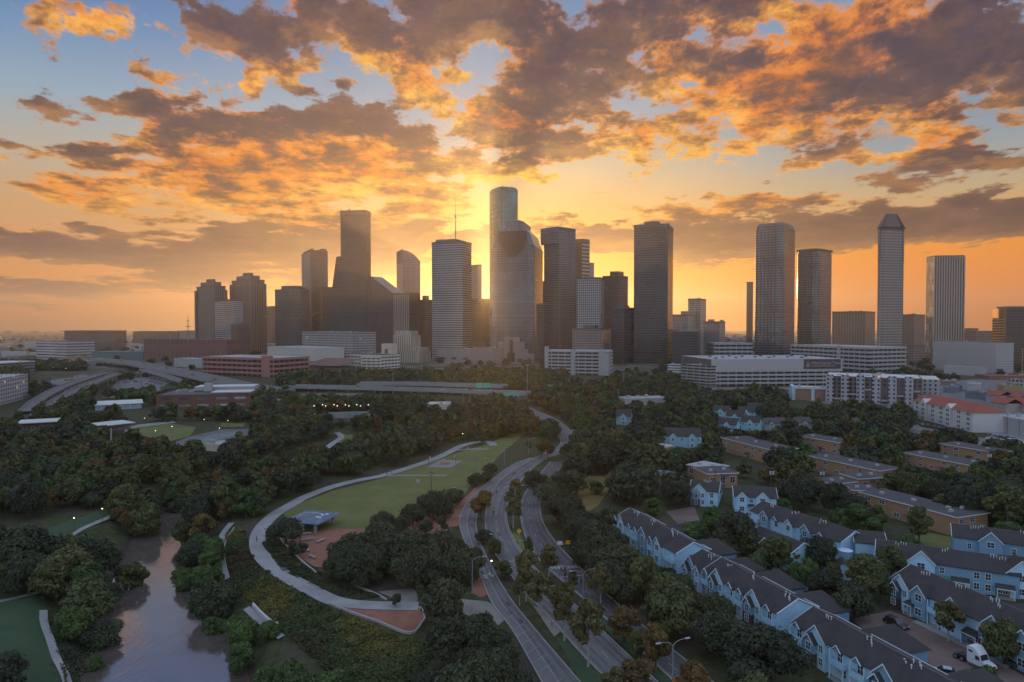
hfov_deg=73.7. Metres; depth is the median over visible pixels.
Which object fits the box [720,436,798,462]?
flats
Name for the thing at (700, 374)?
side wing
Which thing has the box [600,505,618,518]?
tree
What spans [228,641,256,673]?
tree
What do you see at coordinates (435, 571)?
tree
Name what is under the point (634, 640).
tree
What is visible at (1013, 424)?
warehouse
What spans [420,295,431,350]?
office block
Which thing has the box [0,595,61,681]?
riverside lawn
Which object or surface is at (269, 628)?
tree
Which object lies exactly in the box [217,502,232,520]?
tree
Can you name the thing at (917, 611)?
window
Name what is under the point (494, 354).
grey hall
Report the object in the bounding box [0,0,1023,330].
sky
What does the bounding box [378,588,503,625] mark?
plaza path
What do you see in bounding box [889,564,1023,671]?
terraced houses
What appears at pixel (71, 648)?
bank undergrowth
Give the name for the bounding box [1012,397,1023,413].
row house
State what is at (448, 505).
tree
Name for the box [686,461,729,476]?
flats
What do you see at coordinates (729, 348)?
parking garage
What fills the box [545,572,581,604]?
median bed
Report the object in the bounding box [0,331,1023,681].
ground
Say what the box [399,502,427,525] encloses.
tree
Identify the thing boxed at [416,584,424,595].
tree
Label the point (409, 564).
tree
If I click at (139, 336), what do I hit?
distant block
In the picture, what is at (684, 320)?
office block
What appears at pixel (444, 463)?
court key
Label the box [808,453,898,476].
flats
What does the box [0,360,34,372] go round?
banded block
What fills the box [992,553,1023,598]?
terraced houses
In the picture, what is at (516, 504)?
tree
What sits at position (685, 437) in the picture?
gabled house
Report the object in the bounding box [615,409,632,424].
gabled house
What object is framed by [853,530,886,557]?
terraced houses
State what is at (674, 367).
banded block
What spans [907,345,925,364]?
office block
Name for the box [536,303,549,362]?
office block
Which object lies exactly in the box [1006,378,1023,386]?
warehouse
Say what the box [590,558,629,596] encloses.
tree
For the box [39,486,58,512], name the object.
tree
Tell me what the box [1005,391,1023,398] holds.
row house
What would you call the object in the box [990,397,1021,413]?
row house
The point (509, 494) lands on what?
tree
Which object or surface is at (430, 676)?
tree
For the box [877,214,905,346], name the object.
pyramid cap tower
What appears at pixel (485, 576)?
road markings
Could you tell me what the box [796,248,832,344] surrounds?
mirrored tower
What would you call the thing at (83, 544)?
tree
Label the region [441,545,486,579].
tree
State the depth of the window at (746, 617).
141.20 m
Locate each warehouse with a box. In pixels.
[917,394,945,397]
[940,379,956,384]
[943,384,961,392]
[965,389,1020,399]
[967,381,981,390]
[975,374,1023,379]
[997,384,1022,391]
[1003,413,1023,436]
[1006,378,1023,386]
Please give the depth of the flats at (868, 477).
254.52 m
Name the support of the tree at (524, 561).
on the ground at (274, 653)
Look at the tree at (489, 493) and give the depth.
229.59 m
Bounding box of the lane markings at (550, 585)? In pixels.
[505,417,653,681]
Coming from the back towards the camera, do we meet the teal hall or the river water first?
the teal hall
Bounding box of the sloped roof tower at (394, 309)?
[371,276,419,352]
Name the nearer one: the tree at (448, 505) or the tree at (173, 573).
the tree at (173, 573)
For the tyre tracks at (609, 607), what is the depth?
172.84 m
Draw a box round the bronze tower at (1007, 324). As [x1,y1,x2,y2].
[992,306,1023,364]
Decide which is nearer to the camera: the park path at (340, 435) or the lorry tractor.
the lorry tractor
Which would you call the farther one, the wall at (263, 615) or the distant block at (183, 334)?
the distant block at (183, 334)
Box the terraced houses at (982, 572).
[874,539,1022,601]
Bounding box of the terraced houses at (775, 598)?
[699,557,852,632]
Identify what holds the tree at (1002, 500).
on the ground at (274, 653)
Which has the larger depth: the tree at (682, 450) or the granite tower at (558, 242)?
the granite tower at (558, 242)
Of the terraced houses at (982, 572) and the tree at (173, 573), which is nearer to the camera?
the terraced houses at (982, 572)
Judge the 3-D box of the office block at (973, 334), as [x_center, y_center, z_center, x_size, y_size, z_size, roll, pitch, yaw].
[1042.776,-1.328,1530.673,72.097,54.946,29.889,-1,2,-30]
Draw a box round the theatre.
[267,345,364,371]
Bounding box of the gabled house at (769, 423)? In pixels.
[762,417,784,429]
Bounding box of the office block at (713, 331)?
[703,319,725,354]
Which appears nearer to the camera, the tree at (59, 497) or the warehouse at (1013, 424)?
the tree at (59, 497)
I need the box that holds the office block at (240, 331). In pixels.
[231,323,249,354]
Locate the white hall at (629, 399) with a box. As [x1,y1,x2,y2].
[617,394,665,404]
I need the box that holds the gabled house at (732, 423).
[718,417,740,431]
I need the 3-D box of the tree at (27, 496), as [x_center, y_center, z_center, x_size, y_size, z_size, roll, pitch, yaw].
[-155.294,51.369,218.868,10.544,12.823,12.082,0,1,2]
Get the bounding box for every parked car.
[882,614,909,629]
[935,665,955,672]
[1005,658,1017,667]
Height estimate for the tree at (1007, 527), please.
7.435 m
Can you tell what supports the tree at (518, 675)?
on the ground at (274, 653)
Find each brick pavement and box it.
[445,484,484,526]
[471,577,486,596]
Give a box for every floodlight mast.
[527,365,527,401]
[858,373,860,400]
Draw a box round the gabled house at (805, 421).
[793,417,811,428]
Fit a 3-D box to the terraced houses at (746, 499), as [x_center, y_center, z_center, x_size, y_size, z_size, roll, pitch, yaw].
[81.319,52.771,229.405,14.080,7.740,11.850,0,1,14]
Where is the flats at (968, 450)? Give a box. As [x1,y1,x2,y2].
[938,441,1012,461]
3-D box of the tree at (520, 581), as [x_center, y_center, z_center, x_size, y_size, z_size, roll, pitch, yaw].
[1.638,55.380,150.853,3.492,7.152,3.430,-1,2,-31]
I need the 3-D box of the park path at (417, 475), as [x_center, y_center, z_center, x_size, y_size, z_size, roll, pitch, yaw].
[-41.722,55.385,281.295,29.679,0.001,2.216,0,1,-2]
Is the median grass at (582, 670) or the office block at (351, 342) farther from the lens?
the office block at (351, 342)
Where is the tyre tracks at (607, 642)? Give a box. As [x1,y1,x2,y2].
[502,409,625,658]
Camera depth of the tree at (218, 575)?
169.90 m
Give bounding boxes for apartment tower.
[194,279,227,338]
[230,273,266,352]
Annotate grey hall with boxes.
[437,347,469,363]
[470,346,503,364]
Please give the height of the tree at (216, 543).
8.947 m
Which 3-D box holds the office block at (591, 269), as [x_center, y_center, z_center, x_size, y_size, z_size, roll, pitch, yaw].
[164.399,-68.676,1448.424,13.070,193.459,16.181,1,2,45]
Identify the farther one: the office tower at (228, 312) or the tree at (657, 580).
the office tower at (228, 312)
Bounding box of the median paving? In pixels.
[533,605,560,636]
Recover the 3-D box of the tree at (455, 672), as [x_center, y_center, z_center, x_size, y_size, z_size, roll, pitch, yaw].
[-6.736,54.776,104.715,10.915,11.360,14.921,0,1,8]
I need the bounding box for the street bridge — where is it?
[313,411,369,422]
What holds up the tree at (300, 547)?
on the brick plaza at (319, 551)
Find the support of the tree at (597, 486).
on the ground at (274, 653)
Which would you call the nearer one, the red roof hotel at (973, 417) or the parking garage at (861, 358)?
the red roof hotel at (973, 417)
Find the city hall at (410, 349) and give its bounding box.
[393,331,430,362]
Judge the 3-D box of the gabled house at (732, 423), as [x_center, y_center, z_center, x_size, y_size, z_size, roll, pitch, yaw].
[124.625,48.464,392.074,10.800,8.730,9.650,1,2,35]
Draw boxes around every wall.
[224,527,234,579]
[252,602,278,623]
[280,538,316,572]
[329,602,425,633]
[355,586,386,599]
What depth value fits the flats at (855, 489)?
237.64 m
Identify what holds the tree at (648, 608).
on the ground at (274, 653)
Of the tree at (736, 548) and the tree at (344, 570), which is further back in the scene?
the tree at (736, 548)
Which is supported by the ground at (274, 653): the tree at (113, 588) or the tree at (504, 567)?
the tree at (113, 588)
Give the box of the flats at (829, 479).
[818,476,857,486]
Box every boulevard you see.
[485,408,654,681]
[521,462,684,677]
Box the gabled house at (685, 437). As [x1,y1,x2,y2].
[662,427,702,447]
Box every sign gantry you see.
[475,383,491,388]
[504,393,519,400]
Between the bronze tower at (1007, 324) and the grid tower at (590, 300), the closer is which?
the bronze tower at (1007, 324)
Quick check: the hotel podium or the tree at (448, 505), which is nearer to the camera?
the tree at (448, 505)
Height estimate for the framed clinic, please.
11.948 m
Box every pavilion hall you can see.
[17,418,60,430]
[92,420,134,430]
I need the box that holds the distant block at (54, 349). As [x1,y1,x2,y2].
[36,340,94,358]
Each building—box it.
[65,355,89,359]
[70,360,95,365]
[133,372,148,376]
[427,401,450,408]
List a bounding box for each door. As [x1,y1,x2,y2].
[835,667,839,678]
[932,614,935,624]
[1010,591,1014,597]
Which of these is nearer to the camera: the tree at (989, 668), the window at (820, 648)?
the tree at (989, 668)
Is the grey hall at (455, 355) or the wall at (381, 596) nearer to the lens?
the wall at (381, 596)
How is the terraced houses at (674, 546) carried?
on the ground at (274, 653)
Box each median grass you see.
[511,532,532,559]
[556,637,604,681]
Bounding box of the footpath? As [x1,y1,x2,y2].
[912,620,1009,667]
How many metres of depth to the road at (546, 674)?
144.59 m
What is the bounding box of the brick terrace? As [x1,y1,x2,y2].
[343,607,423,630]
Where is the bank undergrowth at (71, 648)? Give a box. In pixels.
[46,618,92,681]
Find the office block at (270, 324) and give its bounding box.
[267,306,274,342]
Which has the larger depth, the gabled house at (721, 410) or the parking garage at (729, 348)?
the parking garage at (729, 348)
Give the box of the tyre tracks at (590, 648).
[491,415,610,668]
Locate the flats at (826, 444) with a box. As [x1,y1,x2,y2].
[801,433,845,454]
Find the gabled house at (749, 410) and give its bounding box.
[738,406,755,415]
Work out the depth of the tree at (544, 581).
144.67 m
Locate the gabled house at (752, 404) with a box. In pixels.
[747,402,762,415]
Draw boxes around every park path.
[0,591,40,601]
[39,610,71,681]
[73,515,109,534]
[326,432,343,447]
[389,475,446,475]
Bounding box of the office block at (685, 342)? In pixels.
[671,329,700,363]
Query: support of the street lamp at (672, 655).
on the ground at (274, 653)
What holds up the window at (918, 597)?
in the terraced houses at (917, 592)
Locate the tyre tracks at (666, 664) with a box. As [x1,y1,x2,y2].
[525,462,679,676]
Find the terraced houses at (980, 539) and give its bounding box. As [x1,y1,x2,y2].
[949,523,1023,556]
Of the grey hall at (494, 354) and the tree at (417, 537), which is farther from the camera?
the grey hall at (494, 354)
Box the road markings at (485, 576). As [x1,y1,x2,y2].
[465,457,581,681]
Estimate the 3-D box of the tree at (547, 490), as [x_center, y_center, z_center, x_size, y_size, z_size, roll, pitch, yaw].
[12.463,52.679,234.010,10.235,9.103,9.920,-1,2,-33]
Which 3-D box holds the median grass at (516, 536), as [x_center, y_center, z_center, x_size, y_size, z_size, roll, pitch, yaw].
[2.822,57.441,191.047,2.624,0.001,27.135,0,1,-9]
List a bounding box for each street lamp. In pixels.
[471,556,485,593]
[489,534,501,560]
[569,568,594,598]
[655,637,689,681]
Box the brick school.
[156,382,262,408]
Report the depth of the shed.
1004.57 m
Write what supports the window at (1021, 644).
in the terraced houses at (917, 592)
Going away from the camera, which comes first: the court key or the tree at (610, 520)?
the tree at (610, 520)
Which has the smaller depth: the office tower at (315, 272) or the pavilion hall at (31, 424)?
the pavilion hall at (31, 424)
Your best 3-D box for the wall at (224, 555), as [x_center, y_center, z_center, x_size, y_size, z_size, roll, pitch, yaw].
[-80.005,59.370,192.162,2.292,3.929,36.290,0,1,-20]
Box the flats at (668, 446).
[659,443,673,449]
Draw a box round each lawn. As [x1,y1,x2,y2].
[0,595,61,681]
[48,508,113,535]
[137,423,195,440]
[221,422,245,426]
[283,431,524,531]
[338,434,352,442]
[577,476,607,510]
[915,533,950,548]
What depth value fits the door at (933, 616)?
141.44 m
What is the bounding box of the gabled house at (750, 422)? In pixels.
[740,415,761,430]
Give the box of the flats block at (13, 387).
[0,373,27,404]
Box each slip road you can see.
[139,368,194,384]
[300,393,363,395]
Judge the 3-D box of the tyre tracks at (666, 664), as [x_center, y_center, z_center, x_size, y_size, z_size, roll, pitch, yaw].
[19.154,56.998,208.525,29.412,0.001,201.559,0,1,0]
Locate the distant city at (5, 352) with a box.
[0,330,989,358]
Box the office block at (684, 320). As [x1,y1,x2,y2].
[673,311,694,329]
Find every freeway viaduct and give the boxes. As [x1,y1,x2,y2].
[81,357,295,393]
[288,384,530,401]
[356,381,507,395]
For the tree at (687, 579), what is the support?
on the ground at (274, 653)
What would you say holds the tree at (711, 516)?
on the ground at (274, 653)
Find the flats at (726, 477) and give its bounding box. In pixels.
[692,466,738,487]
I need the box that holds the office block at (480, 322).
[472,298,488,347]
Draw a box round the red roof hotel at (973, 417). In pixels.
[913,395,1004,432]
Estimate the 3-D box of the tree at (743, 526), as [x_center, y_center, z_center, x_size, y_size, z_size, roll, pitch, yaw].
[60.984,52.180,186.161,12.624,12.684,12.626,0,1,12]
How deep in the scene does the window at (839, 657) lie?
119.31 m
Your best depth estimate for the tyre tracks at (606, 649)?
197.94 m
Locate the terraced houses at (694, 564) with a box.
[680,549,766,592]
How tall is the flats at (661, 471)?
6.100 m
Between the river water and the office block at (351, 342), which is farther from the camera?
the office block at (351, 342)
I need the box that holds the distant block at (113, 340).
[64,330,126,350]
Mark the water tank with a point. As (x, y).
(845, 553)
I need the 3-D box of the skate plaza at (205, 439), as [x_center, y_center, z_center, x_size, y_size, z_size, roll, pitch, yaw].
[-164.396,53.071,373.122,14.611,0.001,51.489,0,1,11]
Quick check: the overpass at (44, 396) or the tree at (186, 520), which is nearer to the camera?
the tree at (186, 520)
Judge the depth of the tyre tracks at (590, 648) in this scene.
183.34 m
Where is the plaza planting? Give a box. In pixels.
[262,538,383,599]
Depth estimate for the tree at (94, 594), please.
148.85 m
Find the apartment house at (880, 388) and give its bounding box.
[825,372,939,404]
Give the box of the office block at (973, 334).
[964,328,991,341]
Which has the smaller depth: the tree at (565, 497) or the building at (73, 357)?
the tree at (565, 497)
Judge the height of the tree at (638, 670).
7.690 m
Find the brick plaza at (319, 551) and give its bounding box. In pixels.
[283,513,447,566]
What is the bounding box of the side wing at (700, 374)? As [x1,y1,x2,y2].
[681,363,716,386]
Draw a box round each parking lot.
[40,374,90,388]
[103,386,160,397]
[112,376,172,386]
[666,507,740,557]
[711,387,912,408]
[852,611,1023,681]
[940,379,1023,406]
[985,432,1023,442]
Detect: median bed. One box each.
[492,564,512,588]
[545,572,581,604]
[599,617,671,681]
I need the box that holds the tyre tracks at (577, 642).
[487,419,612,676]
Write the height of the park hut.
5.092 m
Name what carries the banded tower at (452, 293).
on the ground at (274, 653)
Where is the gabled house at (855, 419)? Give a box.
[851,417,859,422]
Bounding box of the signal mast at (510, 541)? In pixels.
[503,540,525,560]
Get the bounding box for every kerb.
[459,458,542,681]
[476,455,580,681]
[485,420,601,673]
[506,407,658,681]
[520,461,671,679]
[539,469,713,681]
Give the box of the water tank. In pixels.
[838,547,852,562]
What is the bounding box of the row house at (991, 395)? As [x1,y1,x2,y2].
[986,390,1010,404]
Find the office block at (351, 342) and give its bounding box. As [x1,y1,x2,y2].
[302,331,375,352]
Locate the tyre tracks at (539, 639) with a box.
[473,456,575,681]
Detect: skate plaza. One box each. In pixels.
[174,429,248,446]
[192,431,236,443]
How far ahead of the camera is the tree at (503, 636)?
127.27 m
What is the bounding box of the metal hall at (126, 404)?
[94,399,142,410]
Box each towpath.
[219,522,234,579]
[243,606,284,638]
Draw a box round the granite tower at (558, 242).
[541,222,575,349]
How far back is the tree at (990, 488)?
224.37 m
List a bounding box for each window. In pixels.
[730,476,734,482]
[744,612,748,621]
[745,603,748,611]
[755,605,758,614]
[767,611,771,619]
[797,629,801,637]
[805,640,810,650]
[818,644,822,653]
[818,657,822,667]
[837,653,842,663]
[841,671,846,679]
[857,665,863,676]
[891,596,895,604]
[914,607,921,616]
[915,593,921,602]
[917,562,924,569]
[939,567,944,573]
[967,543,971,548]
[973,572,979,578]
[973,582,979,589]
[985,573,991,580]
[985,584,990,591]
[987,542,994,548]
[1017,640,1023,651]
[1017,657,1023,668]
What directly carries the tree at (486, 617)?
on the ground at (274, 653)
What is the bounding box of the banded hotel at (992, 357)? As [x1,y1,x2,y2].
[933,340,1013,373]
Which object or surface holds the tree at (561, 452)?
on the ground at (274, 653)
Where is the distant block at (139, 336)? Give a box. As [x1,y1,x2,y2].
[133,331,178,343]
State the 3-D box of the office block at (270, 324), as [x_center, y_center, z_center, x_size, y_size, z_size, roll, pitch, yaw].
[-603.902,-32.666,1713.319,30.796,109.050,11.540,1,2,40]
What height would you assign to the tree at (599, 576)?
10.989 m
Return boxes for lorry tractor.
[953,642,997,670]
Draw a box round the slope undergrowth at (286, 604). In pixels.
[225,529,433,681]
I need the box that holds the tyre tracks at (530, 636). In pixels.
[468,457,564,681]
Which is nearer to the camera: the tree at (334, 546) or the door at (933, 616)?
the door at (933, 616)
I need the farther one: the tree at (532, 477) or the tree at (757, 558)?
the tree at (532, 477)
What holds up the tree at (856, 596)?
on the ground at (274, 653)
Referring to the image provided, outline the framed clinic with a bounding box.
[790,384,825,400]
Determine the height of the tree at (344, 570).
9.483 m
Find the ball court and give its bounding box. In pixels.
[428,460,460,467]
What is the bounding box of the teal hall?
[91,351,143,359]
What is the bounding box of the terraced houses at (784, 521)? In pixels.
[749,501,859,559]
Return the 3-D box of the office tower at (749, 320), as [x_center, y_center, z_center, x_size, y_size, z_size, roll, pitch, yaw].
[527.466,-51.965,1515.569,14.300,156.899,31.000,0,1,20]
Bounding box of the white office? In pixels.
[344,343,399,368]
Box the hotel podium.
[944,365,986,375]
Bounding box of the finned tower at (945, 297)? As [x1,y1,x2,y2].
[925,255,965,363]
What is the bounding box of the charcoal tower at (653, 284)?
[633,221,673,363]
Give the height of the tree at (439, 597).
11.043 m
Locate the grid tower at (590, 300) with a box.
[576,276,604,327]
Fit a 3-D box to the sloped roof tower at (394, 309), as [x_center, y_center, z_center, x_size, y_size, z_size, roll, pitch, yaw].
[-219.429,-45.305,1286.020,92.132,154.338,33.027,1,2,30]
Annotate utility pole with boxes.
[769,466,773,486]
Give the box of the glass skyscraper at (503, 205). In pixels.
[489,186,517,346]
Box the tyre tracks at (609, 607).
[531,462,686,673]
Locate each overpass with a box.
[19,371,111,413]
[29,372,121,418]
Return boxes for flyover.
[558,430,573,433]
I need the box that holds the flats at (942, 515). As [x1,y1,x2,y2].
[918,503,990,535]
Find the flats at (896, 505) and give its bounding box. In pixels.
[858,488,951,522]
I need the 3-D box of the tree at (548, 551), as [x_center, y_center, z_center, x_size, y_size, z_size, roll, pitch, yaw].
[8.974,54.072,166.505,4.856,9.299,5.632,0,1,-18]
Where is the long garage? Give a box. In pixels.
[682,355,843,385]
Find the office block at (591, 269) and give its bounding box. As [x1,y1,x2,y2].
[590,263,593,276]
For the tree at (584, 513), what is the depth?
197.13 m
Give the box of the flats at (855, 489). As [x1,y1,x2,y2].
[844,483,875,495]
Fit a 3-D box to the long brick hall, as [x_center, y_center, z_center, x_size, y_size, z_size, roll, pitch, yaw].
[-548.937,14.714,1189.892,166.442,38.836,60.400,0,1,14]
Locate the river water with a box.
[78,508,249,681]
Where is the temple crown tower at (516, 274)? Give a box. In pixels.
[491,220,542,361]
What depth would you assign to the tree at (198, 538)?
197.51 m
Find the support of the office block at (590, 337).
on the ground at (274, 653)
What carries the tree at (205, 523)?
on the ground at (274, 653)
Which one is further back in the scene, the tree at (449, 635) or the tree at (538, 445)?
the tree at (538, 445)
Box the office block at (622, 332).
[611,305,633,363]
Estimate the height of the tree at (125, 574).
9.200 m
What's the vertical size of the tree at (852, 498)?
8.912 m
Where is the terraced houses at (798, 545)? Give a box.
[747,526,809,570]
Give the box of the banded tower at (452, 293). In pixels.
[431,194,471,359]
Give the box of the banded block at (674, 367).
[667,363,680,373]
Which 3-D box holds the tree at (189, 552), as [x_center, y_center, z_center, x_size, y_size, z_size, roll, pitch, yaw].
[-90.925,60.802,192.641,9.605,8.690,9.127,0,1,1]
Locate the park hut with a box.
[205,439,226,451]
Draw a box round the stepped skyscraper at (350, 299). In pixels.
[329,209,370,331]
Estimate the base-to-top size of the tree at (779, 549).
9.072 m
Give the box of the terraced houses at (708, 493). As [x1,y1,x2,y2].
[690,479,723,506]
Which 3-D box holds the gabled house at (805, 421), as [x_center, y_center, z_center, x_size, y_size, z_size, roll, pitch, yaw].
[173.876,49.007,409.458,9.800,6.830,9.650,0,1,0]
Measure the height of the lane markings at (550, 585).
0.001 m
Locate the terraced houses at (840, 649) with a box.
[789,606,1003,681]
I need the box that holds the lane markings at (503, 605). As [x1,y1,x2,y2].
[467,462,558,681]
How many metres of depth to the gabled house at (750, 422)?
399.07 m
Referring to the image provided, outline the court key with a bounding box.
[438,462,450,464]
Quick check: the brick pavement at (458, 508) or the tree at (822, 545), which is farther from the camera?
the brick pavement at (458, 508)
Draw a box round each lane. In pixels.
[124,421,175,431]
[910,424,1023,448]
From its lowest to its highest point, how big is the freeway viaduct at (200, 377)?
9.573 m
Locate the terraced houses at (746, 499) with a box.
[731,485,777,512]
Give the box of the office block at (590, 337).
[572,325,610,349]
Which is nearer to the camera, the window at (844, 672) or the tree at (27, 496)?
the window at (844, 672)
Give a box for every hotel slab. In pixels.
[832,311,874,345]
[903,313,924,350]
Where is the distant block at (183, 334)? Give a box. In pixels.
[179,330,194,338]
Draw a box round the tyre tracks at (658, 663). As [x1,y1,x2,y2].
[522,462,679,681]
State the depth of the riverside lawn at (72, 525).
213.04 m
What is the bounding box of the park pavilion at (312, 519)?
[290,510,339,532]
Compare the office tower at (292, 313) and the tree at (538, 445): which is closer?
the tree at (538, 445)
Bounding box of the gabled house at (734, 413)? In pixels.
[726,410,745,424]
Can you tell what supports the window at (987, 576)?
in the terraced houses at (982, 572)
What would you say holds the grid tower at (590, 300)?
on the ground at (274, 653)
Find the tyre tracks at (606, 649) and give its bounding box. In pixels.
[498,414,621,664]
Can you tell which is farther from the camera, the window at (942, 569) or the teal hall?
the teal hall
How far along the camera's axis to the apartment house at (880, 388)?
538.34 m
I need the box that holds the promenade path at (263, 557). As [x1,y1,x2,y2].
[249,441,497,609]
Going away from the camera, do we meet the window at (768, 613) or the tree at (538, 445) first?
the window at (768, 613)
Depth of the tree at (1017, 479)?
230.32 m
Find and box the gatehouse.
[835,556,851,579]
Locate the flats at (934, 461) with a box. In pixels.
[903,450,979,472]
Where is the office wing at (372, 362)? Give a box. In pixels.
[360,356,380,368]
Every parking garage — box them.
[202,354,309,376]
[545,346,612,375]
[706,342,752,354]
[791,344,906,371]
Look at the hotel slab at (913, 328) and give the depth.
1330.41 m
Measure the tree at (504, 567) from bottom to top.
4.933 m
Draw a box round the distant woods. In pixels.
[0,334,1023,512]
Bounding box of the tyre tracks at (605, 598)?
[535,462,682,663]
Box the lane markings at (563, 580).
[521,468,670,676]
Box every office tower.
[214,298,242,338]
[274,286,309,345]
[301,249,331,330]
[396,249,419,292]
[472,264,481,298]
[575,239,589,327]
[602,271,627,327]
[688,297,705,353]
[746,282,752,350]
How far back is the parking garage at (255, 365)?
833.39 m
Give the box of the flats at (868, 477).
[839,471,882,487]
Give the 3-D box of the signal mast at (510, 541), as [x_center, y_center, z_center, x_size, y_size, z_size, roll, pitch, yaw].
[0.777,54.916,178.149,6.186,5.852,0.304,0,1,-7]
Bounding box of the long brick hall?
[144,338,248,360]
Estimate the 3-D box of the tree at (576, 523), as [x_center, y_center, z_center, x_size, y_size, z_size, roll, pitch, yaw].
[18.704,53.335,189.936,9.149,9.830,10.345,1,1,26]
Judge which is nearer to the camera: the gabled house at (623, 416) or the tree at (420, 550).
the tree at (420, 550)
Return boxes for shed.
[174,357,203,367]
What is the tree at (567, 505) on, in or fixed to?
on the ground at (274, 653)
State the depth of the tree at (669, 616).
132.47 m
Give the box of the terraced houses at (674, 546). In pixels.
[613,508,738,573]
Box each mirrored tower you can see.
[755,222,794,354]
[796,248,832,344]
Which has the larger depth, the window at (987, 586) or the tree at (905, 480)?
the tree at (905, 480)
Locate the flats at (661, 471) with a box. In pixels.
[655,469,674,487]
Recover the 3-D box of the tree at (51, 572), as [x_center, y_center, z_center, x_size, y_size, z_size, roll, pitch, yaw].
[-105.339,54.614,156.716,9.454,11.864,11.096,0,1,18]
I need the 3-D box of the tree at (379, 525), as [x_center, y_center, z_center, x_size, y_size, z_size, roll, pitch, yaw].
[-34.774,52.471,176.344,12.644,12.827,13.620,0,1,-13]
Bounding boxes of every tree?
[0,470,25,506]
[0,486,10,512]
[0,522,15,540]
[0,523,70,563]
[0,549,48,587]
[0,556,45,594]
[0,562,8,585]
[0,649,29,681]
[4,481,48,517]
[12,481,34,508]
[25,553,82,601]
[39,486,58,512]
[47,532,78,552]
[48,538,98,561]
[50,543,96,572]
[53,603,97,639]
[54,489,67,506]
[56,565,108,600]
[58,478,85,507]
[58,575,114,628]
[75,532,125,571]
[75,620,122,650]
[80,493,103,508]
[87,653,104,671]
[88,562,108,581]
[103,483,145,511]
[106,579,125,603]
[108,504,127,524]
[113,561,150,588]
[117,511,140,534]
[126,502,162,535]
[133,499,160,520]
[169,566,184,578]
[170,518,191,544]
[173,541,204,565]
[173,567,191,591]
[179,493,219,523]
[182,580,241,619]
[185,513,198,528]
[185,563,223,589]
[186,601,195,611]
[188,513,220,536]
[189,533,209,559]
[198,482,237,508]
[198,549,222,570]
[200,568,227,586]
[200,616,224,635]
[203,535,226,560]
[208,475,240,517]
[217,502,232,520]
[221,613,244,637]
[226,616,259,645]
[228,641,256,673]
[229,487,268,517]
[238,486,271,509]
[252,666,280,681]
[259,619,280,639]
[263,517,305,543]
[273,657,304,681]
[274,669,318,681]
[288,540,296,553]
[293,542,308,557]
[312,668,350,681]
[322,551,347,577]
[326,531,355,558]
[332,546,378,579]
[339,531,374,552]
[349,542,389,581]
[349,566,383,588]
[359,529,411,573]
[363,517,397,563]
[370,510,391,527]
[388,550,429,588]
[391,593,401,605]
[392,514,411,530]
[394,526,437,555]
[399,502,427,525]
[413,548,429,578]
[414,668,447,681]
[416,490,447,519]
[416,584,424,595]
[417,551,453,582]
[417,576,466,619]
[418,520,433,532]
[420,527,462,554]
[422,612,488,662]
[434,654,498,681]
[435,499,453,515]
[436,515,448,529]
[441,488,462,503]
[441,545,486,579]
[445,555,480,583]
[453,644,487,663]
[454,536,468,548]
[467,642,513,681]
[469,610,496,632]
[470,492,491,519]
[472,545,482,555]
[474,428,485,443]
[474,529,493,543]
[478,622,514,648]
[479,490,492,508]
[488,537,502,557]
[491,643,521,669]
[494,559,512,578]
[497,667,533,681]
[503,489,521,501]
[505,497,522,527]
[508,479,523,492]
[511,576,526,605]
[515,549,538,601]
[522,469,547,486]
[523,572,555,614]
[524,536,533,550]
[525,440,531,448]
[533,482,562,501]
[535,441,545,454]
[540,544,559,575]
[541,439,554,457]
[542,494,563,525]
[547,581,574,640]
[552,495,585,516]
[556,496,584,520]
[558,509,593,528]
[559,446,564,455]
[562,515,590,545]
[567,597,604,666]
[568,568,577,585]
[570,537,594,566]
[574,518,604,547]
[581,534,623,564]
[583,551,605,575]
[585,562,612,602]
[588,480,604,493]
[590,512,605,522]
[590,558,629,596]
[591,542,641,574]
[599,666,628,681]
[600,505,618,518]
[602,513,616,525]
[602,522,631,544]
[603,569,637,603]
[607,605,643,641]
[620,657,656,681]
[627,629,644,658]
[628,555,659,598]
[639,589,663,622]
[641,622,671,665]
[643,496,662,515]
[646,571,684,591]
[651,583,699,638]
[659,581,695,608]
[660,479,691,506]
[661,567,675,573]
[667,572,684,583]
[669,446,687,455]
[676,658,712,681]
[681,574,695,591]
[682,521,710,538]
[687,607,739,655]
[693,592,738,630]
[698,504,722,535]
[713,509,759,544]
[716,621,816,681]
[718,618,762,658]
[721,538,740,556]
[728,660,758,681]
[736,533,763,553]
[738,669,769,681]
[747,553,767,570]
[755,536,799,567]
[776,498,792,509]
[785,475,824,508]
[785,561,807,588]
[799,535,837,568]
[799,557,819,575]
[802,568,847,595]
[818,481,851,510]
[825,561,843,577]
[828,507,848,526]
[833,493,871,512]
[833,579,876,618]
[840,502,871,529]
[843,551,888,592]
[858,516,884,531]
[862,565,893,601]
[865,504,890,523]
[876,544,906,576]
[894,470,920,494]
[901,533,919,544]
[907,505,934,541]
[921,477,953,498]
[931,493,952,503]
[933,600,966,640]
[938,484,990,515]
[970,664,999,677]
[971,482,989,495]
[978,616,1021,663]
[979,482,1023,522]
[981,477,1023,499]
[988,511,1000,523]
[990,520,1022,529]
[996,474,1023,483]
[1001,525,1018,530]
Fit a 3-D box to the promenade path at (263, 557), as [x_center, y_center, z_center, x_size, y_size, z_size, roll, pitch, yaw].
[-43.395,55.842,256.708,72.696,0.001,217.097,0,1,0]
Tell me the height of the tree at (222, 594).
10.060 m
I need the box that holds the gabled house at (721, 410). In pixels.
[712,405,731,417]
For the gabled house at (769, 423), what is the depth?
403.67 m
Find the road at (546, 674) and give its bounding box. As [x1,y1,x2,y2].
[460,457,577,681]

